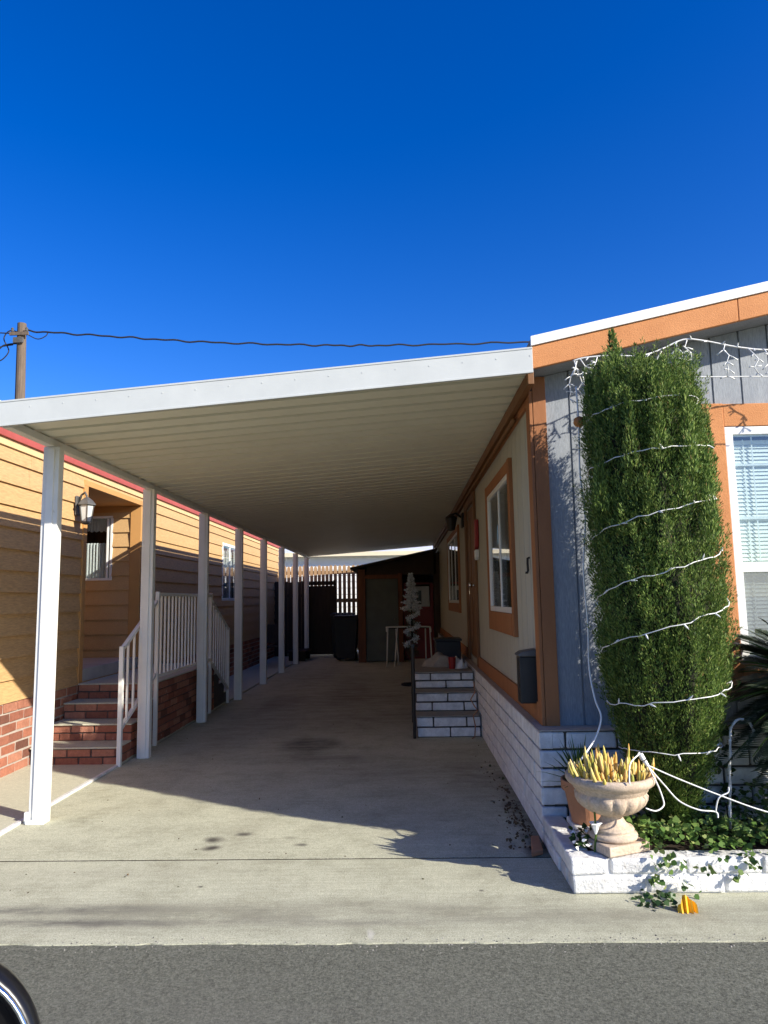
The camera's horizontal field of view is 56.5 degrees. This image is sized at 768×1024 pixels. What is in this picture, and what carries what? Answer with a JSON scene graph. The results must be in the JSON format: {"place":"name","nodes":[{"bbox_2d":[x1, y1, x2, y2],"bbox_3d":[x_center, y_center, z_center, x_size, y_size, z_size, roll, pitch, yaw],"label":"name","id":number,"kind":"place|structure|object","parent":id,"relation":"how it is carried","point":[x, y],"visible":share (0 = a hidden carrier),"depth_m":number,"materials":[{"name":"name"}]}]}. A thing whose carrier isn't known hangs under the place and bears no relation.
{"place":"outdoors","nodes":[
{"label":"outdoors","id":0,"kind":"place"},
{"bbox_2d":[0,962,40,1023],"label":"car mirror","id":1,"kind":"object","parent":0,"point":[17,1005],"visible":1,"depth_m":0.77,"materials":[{"name":"silver metal"}]},
{"bbox_2d":[0,656,292,830],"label":"side path","id":2,"kind":"structure","parent":0,"point":[14,795],"depth_m":5.82,"materials":[{"name":"concrete"}]},
{"bbox_2d":[30,663,229,764],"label":"brick steps","id":3,"kind":"structure","parent":2,"relation":"on","point":[85,731],"depth_m":6.90,"materials":[{"name":"brick"}]},
{"bbox_2d":[116,600,157,766],"bbox_3d":[-2.303,1.551,6.707,0.038,1.434,0.879,-1,-7,1],"label":"stair railing","id":4,"kind":"object","parent":3,"relation":"attached to","point":[121,722],"visible":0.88,"depth_m":6.35,"materials":[{"name":"white paint"}]},
{"bbox_2d":[152,592,212,745],"bbox_3d":[-2.263,1.689,8.190,0.038,1.520,2.058,-1,-7,1],"label":"landing railing","id":5,"kind":"object","parent":3,"relation":"attached to","point":[158,631],"visible":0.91,"depth_m":7.82,"materials":[{"name":"white paint"}]},
{"bbox_2d":[212,601,229,702],"bbox_3d":[-2.221,1.915,9.683,0.038,1.434,0.919,-1,-7,1],"label":"stair railing","id":6,"kind":"object","parent":3,"relation":"attached to","point":[222,644],"visible":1,"depth_m":9.76,"materials":[{"name":"white paint"}]},
{"bbox_2d":[0,427,279,777],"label":"ochre mobile home","id":7,"kind":"object","parent":2,"relation":"on","point":[99,590],"visible":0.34,"depth_m":8.19,"materials":[{"name":"wood"}]},
{"bbox_2d":[75,491,95,524],"bbox_3d":[-3.024,-0.043,7.244,0.205,0.341,0.165,-1,-7,1],"label":"wall lantern","id":8,"kind":"object","parent":7,"relation":"attached to","point":[84,508],"depth_m":7.21,"materials":[{"name":"white glass"}]},
{"bbox_2d":[86,516,113,580],"bbox_3d":[-3.658,0.494,9.346,0.540,0.920,0.572,-1,-7,1],"label":"window","id":9,"kind":"structure","parent":7,"relation":"in","point":[100,531],"depth_m":9.14,"materials":[{"name":"white glass"}]},
{"bbox_2d":[221,543,234,600],"bbox_3d":[-3.230,1.168,13.703,0.572,1.170,1.300,-1,-7,1],"label":"window","id":10,"kind":"structure","parent":7,"relation":"in","point":[228,558],"depth_m":13.74,"materials":[{"name":"white glass"}]},
{"bbox_2d":[274,581,303,656],"bbox_3d":[-2.403,2.738,18.320,0.812,1.911,0.050,-1,-7,1],"label":"board screen","id":11,"kind":"object","parent":2,"relation":"on","point":[288,612],"visible":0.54,"depth_m":18.31,"materials":[{"name":"wood"}]},
{"bbox_2d":[0,650,551,860],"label":"driveway","id":12,"kind":"structure","parent":0,"point":[279,741],"depth_m":5.31,"materials":[{"name":"concrete"}]},
{"bbox_2d":[10,724,490,892],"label":"driveway litter","id":13,"kind":"object","parent":12,"relation":"on","point":[268,852],"visible":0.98,"depth_m":4.08,"materials":[{"name":"brown plant"}]},
{"bbox_2d":[0,347,533,824],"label":"carport","id":14,"kind":"object","parent":12,"relation":"on","point":[310,463],"visible":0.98,"depth_m":5.60,"materials":[{"name":"metal"}]},
{"bbox_2d":[287,648,311,660],"bbox_3d":[-2.028,3.433,17.172,0.450,0.240,1.000,-1,-7,1],"label":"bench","id":15,"kind":"object","parent":12,"relation":"on","point":[303,654],"visible":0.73,"depth_m":16.75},
{"bbox_2d":[278,564,362,649],"bbox_3d":[-1.661,2.551,19.064,2.525,2.269,0.060,-1,-7,1],"label":"picket fence","id":16,"kind":"object","parent":12,"relation":"on","point":[326,572],"visible":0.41,"depth_m":19.12,"materials":[{"name":"white wood"}]},
{"bbox_2d":[309,580,335,654],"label":"wooden gate","id":17,"kind":"structure","parent":12,"relation":"on","point":[322,603],"depth_m":18.26,"materials":[{"name":"brown wood"}]},
{"bbox_2d":[333,615,357,659],"bbox_3d":[-0.882,2.952,16.774,0.589,1.059,0.642,-1,-7,1],"label":"wheeled bin","id":18,"kind":"object","parent":12,"relation":"on","point":[346,632],"visible":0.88,"depth_m":16.52,"materials":[{"name":"black plastic"}]},
{"bbox_2d":[350,548,440,662],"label":"garden shed","id":19,"kind":"structure","parent":12,"relation":"on","point":[380,593],"depth_m":16.31,"materials":[{"name":"brown wood"}]},
{"bbox_2d":[366,579,398,660],"bbox_3d":[-0.039,2.456,16.274,0.740,1.855,0.071,-1,-7,1],"label":"door","id":20,"kind":"structure","parent":19,"relation":"in","point":[381,594],"depth_m":16.27,"materials":[{"name":"wood"}]},
{"bbox_2d":[386,626,431,666],"bbox_3d":[0.525,2.798,14.949,0.958,0.835,0.466,-1,-7,1],"label":"folding table","id":21,"kind":"object","parent":12,"relation":"on","point":[396,628],"visible":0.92,"depth_m":14.77,"materials":[{"name":"white paint"}]},
{"bbox_2d":[400,573,422,686],"bbox_3d":[0.465,1.923,11.848,0.400,1.855,0.415,-1,-7,1],"label":"tinsel tree","id":22,"kind":"object","parent":12,"relation":"on","point":[411,607],"visible":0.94,"depth_m":11.84,"materials":[{"name":"silver plastic"}]},
{"bbox_2d":[410,640,415,738],"bbox_3d":[0.317,1.883,7.763,0.040,0.945,1.021,-1,-7,1],"label":"iron railing","id":23,"kind":"object","parent":12,"relation":"on","point":[412,645],"visible":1,"depth_m":7.29,"materials":[{"name":"metal"}]},
{"bbox_2d":[403,582,434,659],"bbox_3d":[0.828,2.583,17.039,0.700,1.800,0.515,-1,-7,1],"label":"red cabinet","id":24,"kind":"object","parent":12,"relation":"on","point":[425,617],"visible":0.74,"depth_m":16.76,"materials":[{"name":"paint"}]},
{"bbox_2d":[412,586,429,606],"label":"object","id":25,"kind":"structure","parent":24,"relation":"in","point":[422,593],"depth_m":16.81,"materials":[{"name":"white paint"}]},
{"bbox_2d":[412,591,421,603],"bbox_3d":[0.756,2.012,16.810,0.250,0.320,0.009,-1,-7,1],"label":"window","id":26,"kind":"structure","parent":25,"relation":"in","point":[419,592],"depth_m":16.81,"materials":[{"name":"white glass"}]},
{"bbox_2d":[415,658,480,736],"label":"block steps","id":27,"kind":"structure","parent":12,"relation":"on","point":[445,707],"depth_m":7.60,"materials":[{"name":"white brick"}]},
{"bbox_2d":[422,652,448,667],"bbox_3d":[0.670,1.764,8.584,0.440,0.174,0.400,-1,-7,1],"label":"crumpled cloth","id":28,"kind":"object","parent":27,"relation":"on","point":[438,660],"visible":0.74,"depth_m":8.45,"materials":[{"name":"beige fabric"}]},
{"bbox_2d":[433,637,461,659],"bbox_3d":[0.829,1.793,9.332,0.350,0.292,0.430,-1,-7,1],"label":"storage bin","id":29,"kind":"object","parent":27,"relation":"on","point":[449,646],"visible":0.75,"depth_m":9.14,"materials":[{"name":"black plastic"}]},
{"bbox_2d":[448,657,455,668],"bbox_3d":[0.786,1.743,8.251,0.090,0.130,0.088,-1,-7,1],"label":"cup","id":30,"kind":"object","parent":27,"relation":"on","point":[452,661],"visible":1,"depth_m":8.22,"materials":[{"name":"red paint"}]},
{"bbox_2d":[455,656,467,668],"bbox_3d":[0.874,1.749,8.329,0.200,0.134,0.260,-1,-7,1],"label":"plastic bag","id":31,"kind":"object","parent":27,"relation":"on","point":[460,664],"visible":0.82,"depth_m":8.23,"materials":[{"name":"white plastic"}]},
{"bbox_2d":[470,681,477,738],"bbox_3d":[0.904,2.001,7.236,0.100,0.558,0.053,5,-9,-38],"label":"extension cord","id":32,"kind":"object","parent":12,"relation":"on","point":[475,712],"visible":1,"depth_m":7.24,"materials":[{"name":"plastic"}]},
{"bbox_2d":[475,745,532,849],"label":"leaf litter","id":33,"kind":"object","parent":12,"relation":"on","point":[515,817],"visible":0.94,"depth_m":4.51,"materials":[{"name":"brown plant"}]},
{"bbox_2d":[531,836,542,856],"bbox_3d":[0.851,1.857,3.971,0.062,0.046,0.227,-2,-7,10],"label":"brick piece","id":34,"kind":"object","parent":12,"relation":"on","point":[536,848],"visible":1,"depth_m":3.94,"materials":[{"name":"brick"}]},
{"bbox_2d":[436,281,767,840],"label":"mobile home","id":35,"kind":"object","parent":12,"relation":"on","point":[499,607],"visible":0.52,"depth_m":4.48,"materials":[{"name":"grey paint"}]},
{"bbox_2d":[445,512,463,530],"bbox_3d":[0.960,0.131,9.784,0.254,0.253,0.180,-1,-7,1],"label":"wall lamp","id":36,"kind":"object","parent":35,"relation":"attached to","point":[450,520],"visible":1,"depth_m":9.73,"materials":[{"name":"black metal"}]},
{"bbox_2d":[447,524,461,612],"bbox_3d":[1.167,0.982,11.740,0.094,1.295,2.570,-1,-7,1],"label":"window","id":37,"kind":"structure","parent":35,"relation":"in","point":[453,541],"depth_m":11.53,"materials":[{"name":"white plastic"}]},
{"bbox_2d":[467,507,476,656],"bbox_3d":[1.048,0.837,8.637,0.121,1.790,0.920,-1,-7,1],"label":"door","id":38,"kind":"structure","parent":35,"relation":"in","point":[469,514],"depth_m":8.68,"materials":[{"name":"brown wood"}]},
{"bbox_2d":[435,417,515,547],"bbox_3d":[1.087,0.150,11.441,0.037,0.047,13.000,-1,-7,1],"label":"trim board","id":39,"kind":"object","parent":35,"relation":"attached to","point":[505,433],"visible":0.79,"depth_m":6.49,"materials":[{"name":"brown wood"}]},
{"bbox_2d":[474,519,478,559],"bbox_3d":[1.016,0.307,7.869,0.049,0.445,0.146,-1,-7,1],"label":"ornament","id":40,"kind":"object","parent":35,"relation":"attached to","point":[476,538],"visible":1,"depth_m":7.81,"materials":[{"name":"red paint"}]},
{"bbox_2d":[485,458,518,636],"bbox_3d":[1.013,0.348,6.113,0.094,1.345,1.560,-1,-7,1],"label":"window","id":41,"kind":"structure","parent":35,"relation":"in","point":[499,505],"depth_m":5.95,"materials":[{"name":"white plastic"}]},
{"bbox_2d":[515,648,537,703],"bbox_3d":[0.910,1.040,4.544,0.127,0.334,0.150,-1,-7,1],"label":"mailbox","id":42,"kind":"object","parent":35,"relation":"attached to","point":[527,677],"visible":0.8,"depth_m":4.49,"materials":[{"name":"black paint"}]},
{"bbox_2d":[525,557,529,573],"bbox_3d":[0.946,0.350,4.703,0.036,0.114,0.016,-1,-7,1],"label":"wall hook","id":43,"kind":"object","parent":35,"relation":"attached to","point":[527,562],"depth_m":4.70,"materials":[{"name":"black paint"}]},
{"bbox_2d":[575,387,601,760],"bbox_3d":[1.087,0.305,3.931,0.095,2.124,0.307,-6,-9,37],"label":"hanging cord","id":44,"kind":"object","parent":35,"relation":"attached to","point":[593,741],"visible":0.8,"depth_m":4.04,"materials":[{"name":"white plastic"}]},
{"bbox_2d":[573,416,582,426],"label":"dead leaf","id":45,"kind":"object","parent":44,"relation":"attached to","point":[576,420],"visible":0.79,"depth_m":4.15,"materials":[{"name":"brown plant"}]},
{"bbox_2d":[564,336,767,407],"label":"icicle lights","id":46,"kind":"object","parent":35,"relation":"attached to","point":[648,354],"visible":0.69,"depth_m":4.21,"materials":[{"name":"white plastic"}]},
{"bbox_2d":[701,376,767,376],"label":"white wire","id":47,"kind":"object","parent":46,"relation":"attached to","point":[734,376],"visible":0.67,"depth_m":4.17,"materials":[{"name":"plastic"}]},
{"bbox_2d":[713,725,737,807],"bbox_3d":[1.936,1.441,4.048,0.196,0.458,0.101,-3,-7,16],"label":"wall vine","id":48,"kind":"object","parent":35,"relation":"attached to","point":[725,786],"depth_m":4.06,"materials":[{"name":"green plant"}]},
{"bbox_2d":[701,403,767,685],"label":"window","id":49,"kind":"structure","parent":35,"relation":"in","point":[740,431],"depth_m":4.46,"materials":[{"name":"white plastic"}]},
{"bbox_2d":[267,624,285,647],"bbox_3d":[-2.405,2.899,15.523,0.460,0.890,0.578,-1,-7,1],"label":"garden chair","id":50,"kind":"object","parent":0,"point":[272,633],"visible":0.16,"depth_m":15.76,"materials":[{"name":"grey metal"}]},
{"bbox_2d":[0,942,767,1023],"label":"road","id":51,"kind":"structure","parent":0,"point":[613,983],"depth_m":2.63,"materials":[{"name":"grey asphalt"}]},
{"bbox_2d":[4,929,765,956],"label":"gravel","id":52,"kind":"structure","parent":51,"relation":"on","point":[425,945],"depth_m":2.92,"materials":[{"name":"grey gravel"}]},
{"bbox_2d":[0,858,767,945],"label":"pavement","id":53,"kind":"structure","parent":0,"point":[343,901],"depth_m":3.29,"materials":[{"name":"concrete"}]},
{"bbox_2d":[631,889,677,910],"bbox_3d":[1.250,1.772,3.274,0.223,0.084,0.205,-1,-7,1],"label":"fallen ivy","id":54,"kind":"object","parent":53,"relation":"on","point":[670,895],"visible":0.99,"depth_m":3.27,"materials":[{"name":"green plant"}]},
{"bbox_2d":[542,815,767,893],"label":"block planter","id":55,"kind":"object","parent":53,"relation":"on","point":[586,870],"visible":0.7,"depth_m":3.39,"materials":[{"name":"brick"}]},
{"bbox_2d":[567,816,588,832],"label":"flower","id":56,"kind":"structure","parent":55,"relation":"on","point":[571,823],"depth_m":3.84,"materials":[{"name":"white plant"}]},
{"bbox_2d":[568,822,591,847],"bbox_3d":[1.006,1.617,3.582,0.167,0.109,0.178,-1,-7,1],"label":"weed","id":57,"kind":"object","parent":55,"relation":"on","point":[578,835],"visible":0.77,"depth_m":3.57,"materials":[{"name":"green plant"}]},
{"bbox_2d":[560,774,600,825],"bbox_3d":[1.115,1.586,3.897,0.286,0.255,0.286,-1,-7,1],"label":"terracotta pot","id":58,"kind":"object","parent":55,"relation":"on","point":[580,814],"visible":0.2,"depth_m":3.83,"materials":[{"name":"ceramic"}]},
{"bbox_2d":[537,735,592,787],"bbox_3d":[1.086,1.363,3.908,0.477,0.272,0.438,1,-7,-17],"label":"spiky plant","id":59,"kind":"object","parent":58,"relation":"on","point":[578,757],"visible":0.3,"depth_m":3.97,"materials":[{"name":"green plant"}]},
{"bbox_2d":[570,827,592,850],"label":"white petals","id":60,"kind":"object","parent":55,"relation":"on","point":[583,839],"visible":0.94,"depth_m":3.50,"materials":[{"name":"plant"}]},
{"bbox_2d":[589,812,601,851],"bbox_3d":[1.036,1.552,3.480,0.060,0.206,0.060,-1,-7,1],"label":"white flower","id":61,"kind":"object","parent":55,"relation":"on","point":[595,824],"visible":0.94,"depth_m":3.48,"materials":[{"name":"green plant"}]},
{"bbox_2d":[565,764,655,857],"bbox_3d":[1.134,1.482,3.562,0.437,0.356,0.437,-1,-7,1],"label":"stone urn","id":62,"kind":"object","parent":55,"relation":"on","point":[612,804],"visible":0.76,"depth_m":3.44,"materials":[{"name":"stone"}]},
{"bbox_2d":[568,743,654,784],"bbox_3d":[1.135,1.261,3.593,0.446,0.178,0.424,-1,-7,1],"label":"succulent plant","id":63,"kind":"object","parent":62,"relation":"in","point":[599,767],"visible":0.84,"depth_m":3.54,"materials":[{"name":"yellow plant"}]},
{"bbox_2d":[628,753,767,817],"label":"plugged cords","id":64,"kind":"object","parent":62,"relation":"hanging from","point":[641,756],"visible":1,"depth_m":3.43,"materials":[{"name":"white plastic"}]},
{"bbox_2d":[571,327,742,840],"bbox_3d":[1.491,0.356,3.875,0.847,2.791,0.857,-1,-7,1],"label":"cypress tree","id":65,"kind":"object","parent":55,"relation":"on","point":[676,663],"visible":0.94,"depth_m":3.67,"materials":[{"name":"green plant"}]},
{"bbox_2d":[588,393,732,760],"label":"string lights","id":66,"kind":"object","parent":65,"relation":"attached to","point":[618,640],"visible":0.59,"depth_m":3.62,"materials":[{"name":"white plastic"}]},
{"bbox_2d":[623,779,767,854],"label":"ivy","id":67,"kind":"object","parent":55,"relation":"on","point":[656,828],"visible":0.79,"depth_m":3.59,"materials":[{"name":"green plant"}]},
{"bbox_2d":[728,718,754,828],"bbox_3d":[1.860,1.355,3.713,0.172,0.554,0.020,-1,-7,1],"label":"candy cane stake","id":68,"kind":"object","parent":67,"relation":"on","point":[729,766],"visible":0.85,"depth_m":3.72,"materials":[{"name":"plastic"}]},
{"bbox_2d":[648,849,762,899],"bbox_3d":[1.501,1.688,3.341,0.536,0.213,0.080,-1,-7,-1],"label":"trailing ivy","id":69,"kind":"object","parent":55,"relation":"attached to","point":[682,866],"visible":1,"depth_m":3.35,"materials":[{"name":"green plant"}]},
{"bbox_2d":[712,617,767,789],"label":"sago palm","id":70,"kind":"object","parent":55,"relation":"on","point":[746,688],"visible":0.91,"depth_m":3.84,"materials":[{"name":"green plant"}]},
{"bbox_2d":[677,895,698,913],"bbox_3d":[1.347,1.740,3.181,0.085,0.074,0.045,-1,-7,1],"label":"yellow leaf","id":71,"kind":"object","parent":53,"relation":"on","point":[687,905],"visible":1,"depth_m":3.17,"materials":[{"name":"yellow plant"}]},
{"bbox_2d":[0,0,767,563],"label":"sky","id":72,"kind":"structure","parent":0,"point":[311,172],"materials":[{"name":"blue"}]},
{"label":"ground","id":73,"kind":"structure","parent":0,"visible":0},
{"bbox_2d":[9,322,28,398],"bbox_3d":[-13.257,-1.107,25.680,0.759,11.806,0.449,-1,-7,1],"label":"utility pole","id":74,"kind":"object","parent":73,"relation":"on","point":[22,332],"visible":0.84,"depth_m":26.11,"materials":[{"name":"brown wood"}]},
{"bbox_2d":[0,330,16,360],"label":"wire loop","id":75,"kind":"object","parent":74,"relation":"attached to","point":[5,343],"visible":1,"depth_m":26.32,"materials":[{"name":"black rubber"}]},
{"bbox_2d":[28,329,528,346],"bbox_3d":[0.622,-6.500,25.974,27.818,1.048,0.062,-1,-7,1],"label":"power cable","id":76,"kind":"object","parent":74,"relation":"attached to","point":[276,343],"visible":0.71,"depth_m":26.03,"materials":[{"name":"black rubber"}]},
{"bbox_2d":[0,765,117,835],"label":"path edging","id":77,"kind":"object","parent":73,"relation":"on","point":[21,821],"visible":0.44,"depth_m":5.28,"materials":[{"name":"white paint"}]},
{"bbox_2d":[0,857,550,861],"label":"expansion joint","id":78,"kind":"object","parent":73,"relation":"on","point":[277,859],"visible":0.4,"depth_m":3.91,"materials":[{"name":"concrete"}]},
{"bbox_2d":[278,546,434,614],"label":"white building","id":79,"kind":"structure","parent":73,"relation":"on","point":[354,559],"depth_m":22.99,"materials":[{"name":"paint"}]}
]}

